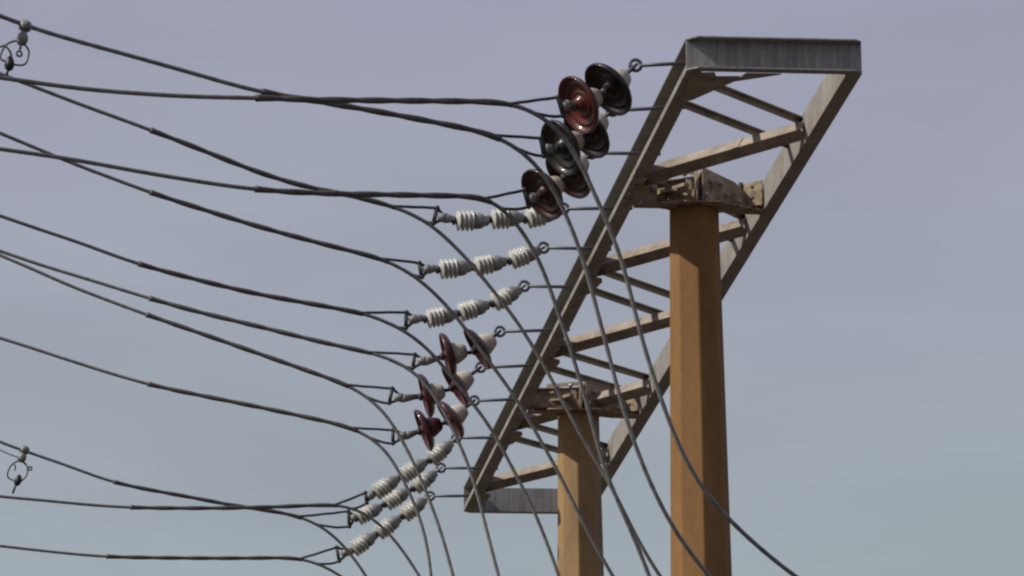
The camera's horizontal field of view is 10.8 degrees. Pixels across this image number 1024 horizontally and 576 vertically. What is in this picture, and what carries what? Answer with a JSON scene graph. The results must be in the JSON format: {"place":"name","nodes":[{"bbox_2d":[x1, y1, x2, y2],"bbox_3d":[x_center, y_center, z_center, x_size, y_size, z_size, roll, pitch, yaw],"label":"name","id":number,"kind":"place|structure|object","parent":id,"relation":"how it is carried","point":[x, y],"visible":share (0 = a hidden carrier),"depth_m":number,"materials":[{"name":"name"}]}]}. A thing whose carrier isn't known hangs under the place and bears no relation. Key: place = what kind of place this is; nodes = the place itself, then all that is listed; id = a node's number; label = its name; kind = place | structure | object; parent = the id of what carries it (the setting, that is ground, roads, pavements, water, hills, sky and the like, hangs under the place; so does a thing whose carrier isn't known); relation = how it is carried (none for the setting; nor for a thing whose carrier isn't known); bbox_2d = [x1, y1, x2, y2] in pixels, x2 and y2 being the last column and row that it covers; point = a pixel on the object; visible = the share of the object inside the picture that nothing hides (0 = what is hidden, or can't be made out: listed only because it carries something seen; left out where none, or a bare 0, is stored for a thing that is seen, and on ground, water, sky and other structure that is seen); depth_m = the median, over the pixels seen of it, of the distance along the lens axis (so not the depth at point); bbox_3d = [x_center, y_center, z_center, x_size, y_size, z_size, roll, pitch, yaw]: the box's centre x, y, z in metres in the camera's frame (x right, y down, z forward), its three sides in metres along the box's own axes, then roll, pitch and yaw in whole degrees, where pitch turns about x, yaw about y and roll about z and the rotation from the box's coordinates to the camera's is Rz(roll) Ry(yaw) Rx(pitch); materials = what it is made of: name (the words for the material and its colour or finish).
{"place":"outdoors","nodes":[
{"label":"outdoors","id":0,"kind":"place"},
{"bbox_2d":[0,0,1023,575],"label":"sky","id":1,"kind":"structure","parent":0,"point":[873,330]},
{"label":"ground","id":2,"kind":"structure","parent":0,"visible":0},
{"bbox_2d":[557,411,603,575],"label":"steel pole","id":3,"kind":"object","parent":2,"relation":"on","point":[580,472],"visible":0.94,"depth_m":28.62,"materials":[{"name":"beige paint"}]},
{"bbox_2d":[670,204,731,575],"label":"steel pole","id":4,"kind":"object","parent":2,"relation":"on","point":[698,419],"visible":0.98,"depth_m":24.42,"materials":[{"name":"beige paint"}]},
{"bbox_2d":[425,36,861,513],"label":"gantry beam","id":5,"kind":"structure","parent":4,"relation":"on","point":[643,180],"depth_m":24.85,"materials":[{"name":"metal"}]},
{"bbox_2d":[335,494,431,562],"bbox_3d":[-0.737,1.377,31.039,0.571,0.422,0.100,3,-14,-13],"label":"insulator string","id":6,"kind":"object","parent":5,"relation":"hanging from","point":[364,542],"visible":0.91,"depth_m":31.01,"materials":[{"name":"white ceramic"}]},
{"bbox_2d":[0,545,341,575],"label":"overhead wire","id":7,"kind":"object","parent":6,"relation":"attached to","point":[143,557],"visible":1,"depth_m":30.73,"materials":[{"name":"metal"}]},
{"bbox_2d":[346,466,442,528],"bbox_3d":[-0.657,1.171,30.326,0.555,0.377,0.095,3,-14,-13],"label":"insulator string","id":8,"kind":"object","parent":5,"relation":"hanging from","point":[394,498],"visible":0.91,"depth_m":30.29,"materials":[{"name":"white ceramic"}]},
{"bbox_2d":[0,440,366,575],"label":"overhead wire","id":9,"kind":"object","parent":8,"relation":"attached to","point":[202,499],"visible":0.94,"depth_m":30.06,"materials":[{"name":"metal"}]},
{"bbox_2d":[0,445,32,493],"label":"line clamp","id":10,"kind":"object","parent":9,"relation":"hanging from","point":[21,458],"visible":1,"depth_m":29.86,"materials":[{"name":"metal"}]},
{"bbox_2d":[364,438,455,504],"bbox_3d":[-0.552,0.994,29.555,0.531,0.404,0.097,3,-14,-13],"label":"insulator string","id":11,"kind":"object","parent":5,"relation":"hanging from","point":[436,455],"visible":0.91,"depth_m":29.52,"materials":[{"name":"white ceramic"}]},
{"bbox_2d":[0,492,420,575],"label":"overhead wire","id":12,"kind":"object","parent":11,"relation":"attached to","point":[251,507],"visible":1,"depth_m":29.27,"materials":[{"name":"metal"}]},
{"bbox_2d":[391,399,475,450],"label":"insulator string","id":13,"kind":"object","parent":5,"relation":"hanging from","point":[428,430],"visible":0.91,"depth_m":28.66,"materials":[{"name":"ceramic"}]},
{"bbox_2d":[0,336,432,575],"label":"overhead wire","id":14,"kind":"object","parent":13,"relation":"attached to","point":[269,409],"visible":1,"depth_m":28.67,"materials":[{"name":"metal"}]},
{"bbox_2d":[387,365,481,417],"bbox_3d":[-0.398,0.534,27.933,0.494,0.275,0.243,-1,-14,0],"label":"insulator string","id":15,"kind":"object","parent":5,"relation":"hanging from","point":[465,380],"visible":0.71,"depth_m":27.91,"materials":[{"name":"ceramic"}]},
{"bbox_2d":[0,254,454,575],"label":"overhead wire","id":16,"kind":"object","parent":15,"relation":"attached to","point":[258,353],"visible":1,"depth_m":27.93,"materials":[{"name":"metal"}]},
{"bbox_2d":[411,329,501,376],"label":"insulator string","id":17,"kind":"object","parent":5,"relation":"hanging from","point":[452,355],"visible":0.81,"depth_m":27.17,"materials":[{"name":"ceramic"}]},
{"bbox_2d":[0,249,499,575],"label":"overhead wire","id":18,"kind":"object","parent":17,"relation":"attached to","point":[278,331],"visible":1,"depth_m":27.18,"materials":[{"name":"metal"}]},
{"bbox_2d":[404,284,525,329],"bbox_3d":[-0.228,0.094,26.289,0.617,0.264,0.095,3,-15,-15],"label":"insulator string","id":19,"kind":"object","parent":5,"relation":"hanging from","point":[463,311],"visible":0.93,"depth_m":26.26,"materials":[{"name":"white ceramic"}]},
{"bbox_2d":[0,214,559,575],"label":"overhead wire","id":20,"kind":"object","parent":19,"relation":"attached to","point":[297,301],"visible":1,"depth_m":26.09,"materials":[{"name":"metal"}]},
{"bbox_2d":[417,246,545,279],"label":"insulator string","id":21,"kind":"object","parent":5,"relation":"hanging from","point":[518,257],"visible":0.95,"depth_m":25.55,"materials":[{"name":"white ceramic"}]},
{"bbox_2d":[0,131,614,575],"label":"overhead wire","id":22,"kind":"object","parent":21,"relation":"attached to","point":[326,245],"visible":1,"depth_m":25.39,"materials":[{"name":"metal"}]},
{"bbox_2d":[431,205,565,230],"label":"insulator string","id":23,"kind":"object","parent":5,"relation":"hanging from","point":[531,218],"visible":0.81,"depth_m":24.81,"materials":[{"name":"white ceramic"}]},
{"bbox_2d":[0,72,661,575],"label":"overhead wire","id":24,"kind":"object","parent":23,"relation":"attached to","point":[368,200],"visible":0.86,"depth_m":24.66,"materials":[{"name":"metal"}]},
{"bbox_2d":[521,155,590,219],"bbox_3d":[0.202,-0.463,23.929,0.361,0.334,0.254,7,-16,-28],"label":"insulator string","id":25,"kind":"object","parent":5,"relation":"hanging from","point":[539,198],"visible":0.8,"depth_m":23.93,"materials":[{"name":"ceramic"}]},
{"bbox_2d":[0,147,650,575],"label":"overhead wire","id":26,"kind":"object","parent":25,"relation":"attached to","point":[400,195],"visible":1,"depth_m":23.63,"materials":[{"name":"metal"}]},
{"bbox_2d":[539,112,610,175],"bbox_3d":[0.267,-0.636,23.195,0.302,0.323,0.302,-4,-15,15],"label":"insulator string","id":27,"kind":"object","parent":5,"relation":"hanging from","point":[557,153],"visible":0.65,"depth_m":23.19,"materials":[{"name":"ceramic"}]},
{"bbox_2d":[0,14,711,575],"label":"overhead wire","id":28,"kind":"object","parent":27,"relation":"attached to","point":[450,126],"visible":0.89,"depth_m":22.98,"materials":[{"name":"metal"}]},
{"bbox_2d":[0,20,31,75],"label":"line clamp","id":29,"kind":"object","parent":28,"relation":"hanging from","point":[25,27],"visible":0.99,"depth_m":22.06,"materials":[{"name":"metal"}]},
{"bbox_2d":[556,63,637,133],"bbox_3d":[0.342,-0.800,22.543,0.312,0.330,0.312,-5,-15,16],"label":"insulator string","id":30,"kind":"object","parent":5,"relation":"hanging from","point":[605,87],"visible":1,"depth_m":22.54,"materials":[{"name":"ceramic"}]},
{"bbox_2d":[0,75,797,575],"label":"overhead wire","id":31,"kind":"object","parent":30,"relation":"attached to","point":[470,101],"visible":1,"depth_m":22.33,"materials":[{"name":"metal"}]}
]}

